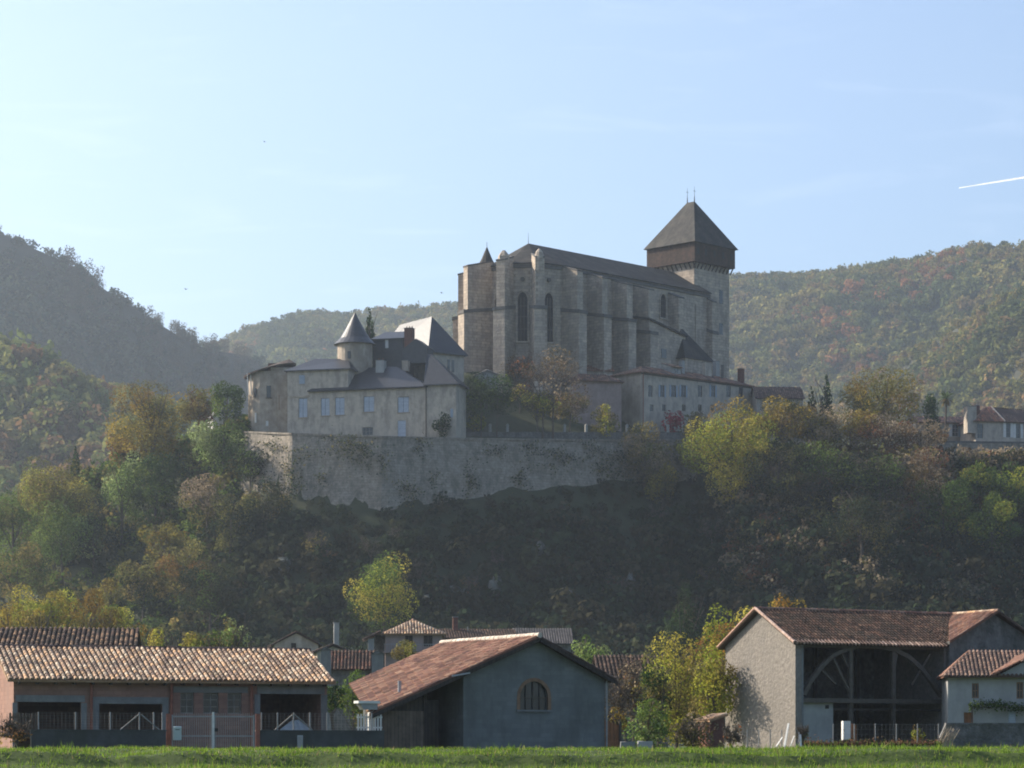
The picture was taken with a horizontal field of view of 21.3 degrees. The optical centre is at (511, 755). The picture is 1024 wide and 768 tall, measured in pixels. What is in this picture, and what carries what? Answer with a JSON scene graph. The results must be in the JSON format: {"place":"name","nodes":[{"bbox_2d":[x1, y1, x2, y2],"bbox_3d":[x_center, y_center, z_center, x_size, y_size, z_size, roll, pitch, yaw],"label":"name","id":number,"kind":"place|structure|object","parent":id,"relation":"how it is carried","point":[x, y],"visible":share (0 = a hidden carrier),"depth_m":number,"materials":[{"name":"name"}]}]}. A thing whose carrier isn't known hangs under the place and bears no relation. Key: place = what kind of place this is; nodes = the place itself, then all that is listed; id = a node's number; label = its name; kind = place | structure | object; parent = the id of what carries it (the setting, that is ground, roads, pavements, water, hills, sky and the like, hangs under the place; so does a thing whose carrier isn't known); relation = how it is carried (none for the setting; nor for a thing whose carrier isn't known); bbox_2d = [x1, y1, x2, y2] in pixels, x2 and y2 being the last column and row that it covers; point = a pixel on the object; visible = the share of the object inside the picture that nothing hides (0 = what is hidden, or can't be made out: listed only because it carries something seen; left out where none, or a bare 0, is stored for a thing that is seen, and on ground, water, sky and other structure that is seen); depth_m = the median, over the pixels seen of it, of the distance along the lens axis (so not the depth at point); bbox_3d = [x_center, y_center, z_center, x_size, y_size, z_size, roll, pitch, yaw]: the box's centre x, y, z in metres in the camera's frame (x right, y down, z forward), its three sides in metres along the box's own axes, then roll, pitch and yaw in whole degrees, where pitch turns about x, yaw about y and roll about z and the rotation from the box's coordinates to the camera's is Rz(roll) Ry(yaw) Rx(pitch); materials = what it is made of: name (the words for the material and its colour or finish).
{"place":"outdoors","nodes":[
{"label":"outdoors","id":0,"kind":"place"},
{"bbox_2d":[3,367,102,476],"bbox_3d":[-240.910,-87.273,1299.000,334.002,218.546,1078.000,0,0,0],"label":"mountain","id":1,"kind":"structure","parent":0,"point":[40,372],"depth_m":1075.15,"materials":[{"name":"green plant"}]},
{"bbox_2d":[0,328,230,501],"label":"woodland","id":2,"kind":"object","parent":1,"relation":"on","point":[60,416],"visible":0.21,"depth_m":1059.75,"materials":[{"name":"green plant"}]},
{"bbox_2d":[0,233,260,406],"bbox_3d":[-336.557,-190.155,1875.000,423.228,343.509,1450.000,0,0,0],"label":"mountain","id":3,"kind":"structure","parent":0,"point":[26,251],"depth_m":1777.75,"materials":[{"name":"green plant"}]},
{"bbox_2d":[0,225,267,420],"bbox_3d":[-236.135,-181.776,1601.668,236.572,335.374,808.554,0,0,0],"label":"woodland","id":4,"kind":"object","parent":3,"relation":"on","point":[24,309],"visible":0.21,"depth_m":1751.16,"materials":[{"name":"green plant"}]},
{"bbox_2d":[0,372,1023,745],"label":"hill","id":5,"kind":"structure","parent":0,"point":[520,420],"depth_m":513.25,"materials":[{"name":"green plant"}]},
{"bbox_2d":[0,486,50,586],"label":"broadleaf tree","id":6,"kind":"object","parent":5,"relation":"on","point":[20,513],"visible":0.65,"depth_m":535.80,"materials":[{"name":"green plant"}]},
{"bbox_2d":[0,541,56,612],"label":"broadleaf tree","id":7,"kind":"object","parent":5,"relation":"on","point":[27,558],"visible":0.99,"depth_m":512.96,"materials":[{"name":"green plant"}]},
{"bbox_2d":[16,455,104,576],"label":"broadleaf tree","id":8,"kind":"object","parent":5,"relation":"on","point":[40,486],"visible":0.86,"depth_m":527.08,"materials":[{"name":"green plant"}]},
{"bbox_2d":[22,496,105,590],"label":"broadleaf tree","id":9,"kind":"object","parent":5,"relation":"on","point":[57,521],"visible":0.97,"depth_m":519.18,"materials":[{"name":"green plant"}]},
{"bbox_2d":[66,509,119,573],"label":"broadleaf tree","id":10,"kind":"object","parent":5,"relation":"on","point":[104,522],"visible":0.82,"depth_m":523.34,"materials":[{"name":"green plant"}]},
{"bbox_2d":[99,449,144,545],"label":"broadleaf tree","id":11,"kind":"object","parent":5,"relation":"on","point":[121,490],"visible":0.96,"depth_m":529.04,"materials":[{"name":"green plant"}]},
{"bbox_2d":[0,414,252,645],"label":"scrub","id":12,"kind":"object","parent":5,"relation":"on","point":[94,476],"visible":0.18,"depth_m":522.46,"materials":[{"name":"green plant"}]},
{"bbox_2d":[114,559,169,624],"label":"broadleaf tree","id":13,"kind":"object","parent":5,"relation":"on","point":[146,578],"visible":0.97,"depth_m":492.20,"materials":[{"name":"green plant"}]},
{"bbox_2d":[105,377,197,494],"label":"broadleaf tree","id":14,"kind":"object","parent":5,"relation":"on","point":[150,422],"visible":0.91,"depth_m":534.78,"materials":[{"name":"green plant"}]},
{"bbox_2d":[127,452,190,524],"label":"broadleaf tree","id":15,"kind":"object","parent":5,"relation":"on","point":[155,487],"visible":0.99,"depth_m":525.60,"materials":[{"name":"green plant"}]},
{"bbox_2d":[137,521,198,566],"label":"autumn tree","id":16,"kind":"object","parent":5,"relation":"on","point":[163,535],"visible":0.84,"depth_m":505.10,"materials":[{"name":"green plant"}]},
{"bbox_2d":[153,539,215,609],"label":"autumn tree","id":17,"kind":"object","parent":5,"relation":"on","point":[174,568],"visible":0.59,"depth_m":492.36,"materials":[{"name":"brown plant"}]},
{"bbox_2d":[177,384,219,436],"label":"broadleaf tree","id":18,"kind":"object","parent":5,"relation":"on","point":[201,411],"visible":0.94,"depth_m":529.50,"materials":[{"name":"green plant"}]},
{"bbox_2d":[172,562,243,630],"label":"broadleaf tree","id":19,"kind":"object","parent":5,"relation":"on","point":[206,586],"visible":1,"depth_m":469.81,"materials":[{"name":"green plant"}]},
{"bbox_2d":[177,473,238,530],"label":"broadleaf tree","id":20,"kind":"object","parent":5,"relation":"on","point":[208,510],"visible":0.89,"depth_m":510.85,"materials":[{"name":"green plant"}]},
{"bbox_2d":[187,416,253,494],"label":"tree","id":21,"kind":"object","parent":5,"relation":"on","point":[205,438],"visible":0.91,"depth_m":520.57,"materials":[{"name":"green plant"}]},
{"bbox_2d":[209,380,246,440],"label":"broadleaf tree","id":22,"kind":"object","parent":5,"relation":"on","point":[235,398],"visible":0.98,"depth_m":523.95,"materials":[{"name":"green plant"}]},
{"bbox_2d":[208,493,261,557],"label":"broadleaf tree","id":23,"kind":"object","parent":5,"relation":"on","point":[236,510],"visible":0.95,"depth_m":500.26,"materials":[{"name":"green plant"}]},
{"bbox_2d":[229,446,268,493],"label":"broadleaf tree","id":24,"kind":"object","parent":5,"relation":"on","point":[248,460],"visible":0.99,"depth_m":513.33,"materials":[{"name":"green plant"}]},
{"bbox_2d":[240,476,296,536],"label":"broadleaf tree","id":25,"kind":"object","parent":5,"relation":"on","point":[269,503],"visible":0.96,"depth_m":500.72,"materials":[{"name":"green plant"}]},
{"bbox_2d":[244,359,295,432],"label":"round house","id":26,"kind":"structure","parent":5,"relation":"on","point":[267,399],"depth_m":523.20,"materials":[{"name":"paint"}]},
{"bbox_2d":[284,313,469,437],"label":"chateau","id":27,"kind":"structure","parent":5,"relation":"on","point":[410,382],"depth_m":517.45,"materials":[{"name":"beige paint"}]},
{"bbox_2d":[342,550,418,631],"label":"round tree","id":28,"kind":"object","parent":5,"relation":"on","point":[381,594],"visible":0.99,"depth_m":423.29,"materials":[{"name":"green plant"}]},
{"bbox_2d":[229,425,703,510],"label":"rampart","id":29,"kind":"object","parent":5,"relation":"on","point":[380,472],"visible":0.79,"depth_m":508.24,"materials":[{"name":"stone"}]},
{"bbox_2d":[463,371,524,437],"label":"tree","id":30,"kind":"object","parent":5,"relation":"on","point":[471,398],"visible":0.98,"depth_m":517.69,"materials":[{"name":"green plant"}]},
{"bbox_2d":[520,387,561,431],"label":"young tree","id":31,"kind":"object","parent":5,"relation":"on","point":[536,405],"visible":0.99,"depth_m":526.27,"materials":[{"name":"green plant"}]},
{"bbox_2d":[510,345,594,438],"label":"autumn tree","id":32,"kind":"object","parent":5,"relation":"on","point":[538,375],"visible":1,"depth_m":525.56,"materials":[{"name":"brown plant"}]},
{"bbox_2d":[550,388,592,431],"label":"broadleaf tree","id":33,"kind":"object","parent":5,"relation":"on","point":[564,411],"visible":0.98,"depth_m":528.58,"materials":[{"name":"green plant"}]},
{"bbox_2d":[466,432,684,438],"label":"terrace wall","id":34,"kind":"structure","parent":5,"relation":"on","point":[614,435],"depth_m":528.73,"materials":[{"name":"stone"}]},
{"bbox_2d":[562,373,624,431],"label":"long house","id":35,"kind":"structure","parent":5,"relation":"on","point":[605,388],"depth_m":541.25,"materials":[{"name":"paint"}]},
{"bbox_2d":[165,475,1023,729],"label":"scrub","id":36,"kind":"object","parent":5,"relation":"on","point":[610,617],"visible":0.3,"depth_m":492.31,"materials":[{"name":"green plant"}]},
{"bbox_2d":[452,186,737,397],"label":"church","id":37,"kind":"structure","parent":5,"relation":"on","point":[669,303],"depth_m":557.41,"materials":[{"name":"stone"}]},
{"bbox_2d":[516,290,528,342],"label":"lancet window","id":38,"kind":"structure","parent":37,"relation":"in","point":[522,298],"depth_m":547.71,"materials":[{"name":"glass"}]},
{"bbox_2d":[620,420,676,490],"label":"shrub","id":39,"kind":"object","parent":5,"relation":"on","point":[658,451],"visible":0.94,"depth_m":524.55,"materials":[{"name":"green plant"}]},
{"bbox_2d":[642,459,679,509],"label":"shrub","id":40,"kind":"object","parent":5,"relation":"on","point":[657,488],"visible":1,"depth_m":521.25,"materials":[{"name":"green plant"}]},
{"bbox_2d":[609,360,753,435],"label":"bishops house","id":41,"kind":"structure","parent":5,"relation":"on","point":[648,394],"depth_m":552.13,"materials":[{"name":"beige paint"}]},
{"bbox_2d":[651,579,714,714],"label":"spruce","id":42,"kind":"object","parent":5,"relation":"on","point":[681,621],"visible":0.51,"depth_m":399.33,"materials":[{"name":"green plant"}]},
{"bbox_2d":[681,396,780,503],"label":"poplar tree","id":43,"kind":"object","parent":5,"relation":"on","point":[737,469],"visible":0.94,"depth_m":514.19,"materials":[{"name":"green plant"}]},
{"bbox_2d":[721,365,804,443],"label":"brown roof house","id":44,"kind":"structure","parent":5,"relation":"on","point":[758,394],"depth_m":561.93,"materials":[{"name":"ceramic"}]},
{"bbox_2d":[739,440,810,525],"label":"crest tree","id":45,"kind":"object","parent":5,"relation":"on","point":[790,458],"visible":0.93,"depth_m":507.14,"materials":[{"name":"green plant"}]},
{"bbox_2d":[749,395,818,442],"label":"crest tree","id":46,"kind":"object","parent":5,"relation":"on","point":[785,408],"visible":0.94,"depth_m":519.10,"materials":[{"name":"green plant"}]},
{"bbox_2d":[764,466,841,521],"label":"crest tree","id":47,"kind":"object","parent":5,"relation":"on","point":[806,488],"visible":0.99,"depth_m":503.36,"materials":[{"name":"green plant"}]},
{"bbox_2d":[779,404,854,448],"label":"crest tree","id":48,"kind":"object","parent":5,"relation":"on","point":[819,431],"visible":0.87,"depth_m":520.85,"materials":[{"name":"green plant"}]},
{"bbox_2d":[788,437,866,504],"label":"crest tree","id":49,"kind":"object","parent":5,"relation":"on","point":[838,463],"visible":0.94,"depth_m":504.35,"materials":[{"name":"green plant"}]},
{"bbox_2d":[808,406,885,448],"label":"crest tree","id":50,"kind":"object","parent":5,"relation":"on","point":[853,423],"visible":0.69,"depth_m":522.13,"materials":[{"name":"green plant"}]},
{"bbox_2d":[820,486,905,568],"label":"crest tree","id":51,"kind":"object","parent":5,"relation":"on","point":[867,530],"visible":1,"depth_m":490.13,"materials":[{"name":"green plant"}]},
{"bbox_2d":[708,426,1023,608],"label":"scrub","id":52,"kind":"object","parent":5,"relation":"on","point":[998,458],"visible":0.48,"depth_m":504.10,"materials":[{"name":"green plant"}]},
{"bbox_2d":[844,452,918,504],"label":"crest tree","id":53,"kind":"object","parent":5,"relation":"on","point":[880,480],"visible":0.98,"depth_m":502.19,"materials":[{"name":"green plant"}]},
{"bbox_2d":[837,366,926,442],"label":"domed tree","id":54,"kind":"object","parent":5,"relation":"on","point":[858,396],"visible":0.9,"depth_m":550.36,"materials":[{"name":"green plant"}]},
{"bbox_2d":[846,412,918,450],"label":"crest tree","id":55,"kind":"object","parent":5,"relation":"on","point":[876,432],"visible":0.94,"depth_m":518.82,"materials":[{"name":"brown plant"}]},
{"bbox_2d":[889,418,949,452],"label":"crest tree","id":56,"kind":"object","parent":5,"relation":"on","point":[924,432],"visible":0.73,"depth_m":520.70,"materials":[{"name":"brown plant"}]},
{"bbox_2d":[903,445,959,514],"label":"crest tree","id":57,"kind":"object","parent":5,"relation":"on","point":[932,474],"visible":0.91,"depth_m":501.58,"materials":[{"name":"brown plant"}]},
{"bbox_2d":[907,416,963,447],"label":"long low house","id":58,"kind":"structure","parent":5,"relation":"on","point":[953,432],"depth_m":566.90,"materials":[{"name":"white paint"}]},
{"bbox_2d":[910,476,977,536],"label":"broadleaf tree","id":59,"kind":"object","parent":5,"relation":"on","point":[950,498],"visible":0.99,"depth_m":498.75,"materials":[{"name":"green plant"}]},
{"bbox_2d":[928,441,1023,453],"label":"retaining wall","id":60,"kind":"structure","parent":5,"relation":"on","point":[972,445],"depth_m":552.92,"materials":[{"name":"stone"}]},
{"bbox_2d":[957,459,1001,498],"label":"round tree","id":61,"kind":"object","parent":5,"relation":"on","point":[972,472],"visible":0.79,"depth_m":508.20,"materials":[{"name":"green plant"}]},
{"bbox_2d":[956,405,1023,441],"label":"house","id":62,"kind":"structure","parent":5,"relation":"on","point":[988,423],"depth_m":560.30,"materials":[{"name":"white paint"}]},
{"bbox_2d":[957,491,1023,560],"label":"broadleaf tree","id":63,"kind":"object","parent":5,"relation":"on","point":[999,504],"visible":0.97,"depth_m":495.11,"materials":[{"name":"green plant"}]},
{"bbox_2d":[979,462,1023,521],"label":"round tree","id":64,"kind":"object","parent":5,"relation":"on","point":[1014,490],"visible":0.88,"depth_m":506.56,"materials":[{"name":"green plant"}]},
{"bbox_2d":[0,738,1023,767],"bbox_3d":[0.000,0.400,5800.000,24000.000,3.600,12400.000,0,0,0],"label":"ground","id":65,"kind":"structure","parent":0,"point":[172,759],"depth_m":98.11,"materials":[{"name":"green plant"}]},
{"bbox_2d":[0,713,35,747],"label":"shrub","id":66,"kind":"object","parent":65,"relation":"on","point":[22,733],"visible":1,"depth_m":110.86,"materials":[{"name":"brown plant"}]},
{"bbox_2d":[0,584,62,627],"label":"golden tree","id":67,"kind":"object","parent":65,"relation":"on","point":[10,619],"visible":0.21,"depth_m":328.35,"materials":[{"name":"yellow plant"}]},
{"bbox_2d":[12,608,57,627],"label":"golden tree","id":68,"kind":"object","parent":65,"relation":"on","point":[43,617],"visible":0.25,"depth_m":299.09,"materials":[{"name":"yellow plant"}]},
{"bbox_2d":[27,588,94,627],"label":"golden tree","id":69,"kind":"object","parent":65,"relation":"on","point":[59,616],"visible":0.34,"depth_m":334.52,"materials":[{"name":"yellow plant"}]},
{"bbox_2d":[0,627,140,645],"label":"tiled barn","id":70,"kind":"structure","parent":65,"relation":"on","point":[123,636],"depth_m":167.31,"materials":[{"name":"tile"}]},
{"bbox_2d":[68,588,122,628],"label":"golden tree","id":71,"kind":"object","parent":65,"relation":"on","point":[91,623],"visible":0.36,"depth_m":329.87,"materials":[{"name":"yellow plant"}]},
{"bbox_2d":[30,729,166,748],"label":"yard wall","id":72,"kind":"structure","parent":65,"relation":"on","point":[91,738],"depth_m":113.77,"materials":[{"name":"concrete"}]},
{"bbox_2d":[0,644,335,748],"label":"brick shed","id":73,"kind":"structure","parent":65,"relation":"on","point":[88,684],"depth_m":128.38,"materials":[{"name":"tile"}]},
{"bbox_2d":[166,712,259,748],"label":"barred gate","id":74,"kind":"structure","parent":65,"relation":"on","point":[214,731],"depth_m":115.24,"materials":[{"name":"metal"}]},
{"bbox_2d":[267,622,339,650],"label":"gabled cottage","id":75,"kind":"structure","parent":65,"relation":"on","point":[296,639],"depth_m":285.36,"materials":[{"name":"paint"}]},
{"bbox_2d":[255,730,384,749],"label":"yard wall","id":76,"kind":"structure","parent":65,"relation":"on","point":[317,738],"depth_m":116.32,"materials":[{"name":"concrete"}]},
{"bbox_2d":[337,670,364,729],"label":"shrub","id":77,"kind":"object","parent":65,"relation":"on","point":[353,697],"visible":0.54,"depth_m":174.86,"materials":[{"name":"green plant"}]},
{"bbox_2d":[331,650,378,729],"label":"tiled outhouse","id":78,"kind":"structure","parent":65,"relation":"on","point":[345,663],"depth_m":232.07,"materials":[{"name":"tile"}]},
{"bbox_2d":[362,618,446,666],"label":"hipped house","id":79,"kind":"structure","parent":65,"relation":"on","point":[422,636],"depth_m":268.21,"materials":[{"name":"paint"}]},
{"bbox_2d":[436,616,516,639],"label":"brown house","id":80,"kind":"structure","parent":65,"relation":"on","point":[455,632],"depth_m":302.46,"materials":[{"name":"stone"}]},
{"bbox_2d":[349,633,617,749],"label":"block barn","id":81,"kind":"structure","parent":65,"relation":"on","point":[531,690],"depth_m":121.71,"materials":[{"name":"concrete"}]},
{"bbox_2d":[516,678,552,711],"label":"arched window","id":82,"kind":"structure","parent":81,"relation":"in","point":[531,696],"depth_m":122.05,"materials":[{"name":"concrete"}]},
{"bbox_2d":[513,628,573,651],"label":"slate house","id":83,"kind":"structure","parent":65,"relation":"on","point":[563,637],"depth_m":332.39,"materials":[{"name":"stone"}]},
{"bbox_2d":[605,669,648,741],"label":"tree","id":84,"kind":"object","parent":65,"relation":"on","point":[623,697],"visible":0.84,"depth_m":159.76,"materials":[{"name":"green plant"}]},
{"bbox_2d":[592,654,670,747],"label":"tiled stable","id":85,"kind":"structure","parent":65,"relation":"on","point":[607,664],"depth_m":206.35,"materials":[{"name":"tile"}]},
{"bbox_2d":[621,690,673,748],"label":"bush","id":86,"kind":"object","parent":65,"relation":"on","point":[647,730],"visible":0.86,"depth_m":149.52,"materials":[{"name":"green plant"}]},
{"bbox_2d":[635,663,679,747],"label":"bush","id":87,"kind":"object","parent":65,"relation":"on","point":[656,685],"visible":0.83,"depth_m":167.55,"materials":[{"name":"green plant"}]},
{"bbox_2d":[632,630,724,747],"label":"bush","id":88,"kind":"object","parent":65,"relation":"on","point":[680,676],"visible":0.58,"depth_m":179.10,"materials":[{"name":"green plant"}]},
{"bbox_2d":[669,710,718,747],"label":"bush","id":89,"kind":"object","parent":65,"relation":"on","point":[689,733],"visible":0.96,"depth_m":149.58,"materials":[{"name":"green plant"}]},
{"bbox_2d":[694,712,727,748],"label":"lean to shed","id":90,"kind":"object","parent":65,"relation":"on","point":[718,719],"visible":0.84,"depth_m":150.18,"materials":[{"name":"red brick"}]},
{"bbox_2d":[687,645,740,717],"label":"bush","id":91,"kind":"object","parent":65,"relation":"on","point":[716,693],"visible":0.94,"depth_m":173.53,"materials":[{"name":"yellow plant"}]},
{"bbox_2d":[685,596,752,703],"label":"bush","id":92,"kind":"object","parent":65,"relation":"on","point":[716,638],"visible":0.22,"depth_m":204.34,"materials":[{"name":"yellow plant"}]},
{"bbox_2d":[716,606,952,748],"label":"hay barn","id":93,"kind":"structure","parent":65,"relation":"on","point":[820,671],"depth_m":172.65,"materials":[{"name":"paint"}]},
{"bbox_2d":[803,734,941,747],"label":"fence","id":94,"kind":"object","parent":65,"relation":"on","point":[918,743],"depth_m":139.06,"materials":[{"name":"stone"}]},
{"bbox_2d":[936,650,1023,728],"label":"cottage","id":95,"kind":"structure","parent":65,"relation":"on","point":[966,678],"depth_m":166.97,"materials":[{"name":"white paint"}]},
{"bbox_2d":[939,723,1023,748],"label":"stone wall","id":96,"kind":"structure","parent":65,"relation":"on","point":[986,734],"depth_m":140.07,"materials":[{"name":"grey stone"}]},
{"bbox_2d":[946,609,1023,668],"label":"gabled house","id":97,"kind":"structure","parent":65,"relation":"on","point":[990,629],"depth_m":174.29,"materials":[{"name":"stone"}]},
{"bbox_2d":[0,0,1023,342],"label":"sky","id":98,"kind":"structure","parent":0,"point":[405,140],"materials":[{"name":"blue"}]},
{"bbox_2d":[234,248,1018,387],"bbox_3d":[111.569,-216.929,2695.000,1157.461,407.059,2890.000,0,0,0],"label":"mountain","id":99,"kind":"structure","parent":0,"point":[838,337],"depth_m":2076.32,"materials":[{"name":"green plant"}]},
{"bbox_2d":[204,239,1023,447],"bbox_3d":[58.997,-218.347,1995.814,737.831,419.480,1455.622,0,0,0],"label":"woodland","id":100,"kind":"object","parent":99,"relation":"on","point":[960,292],"visible":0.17,"depth_m":2099.18,"materials":[{"name":"green plant"}]},
{"bbox_2d":[848,298,1023,421],"bbox_3d":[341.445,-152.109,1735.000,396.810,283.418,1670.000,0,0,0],"label":"mountain","id":101,"kind":"structure","parent":0,"point":[1017,373],"depth_m":1561.28,"materials":[{"name":"green plant"}]},
{"bbox_2d":[830,285,1023,452],"bbox_3d":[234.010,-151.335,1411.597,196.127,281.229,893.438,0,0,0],"label":"woodland","id":102,"kind":"object","parent":101,"relation":"on","point":[947,364],"visible":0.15,"depth_m":1598.70,"materials":[{"name":"green plant"}]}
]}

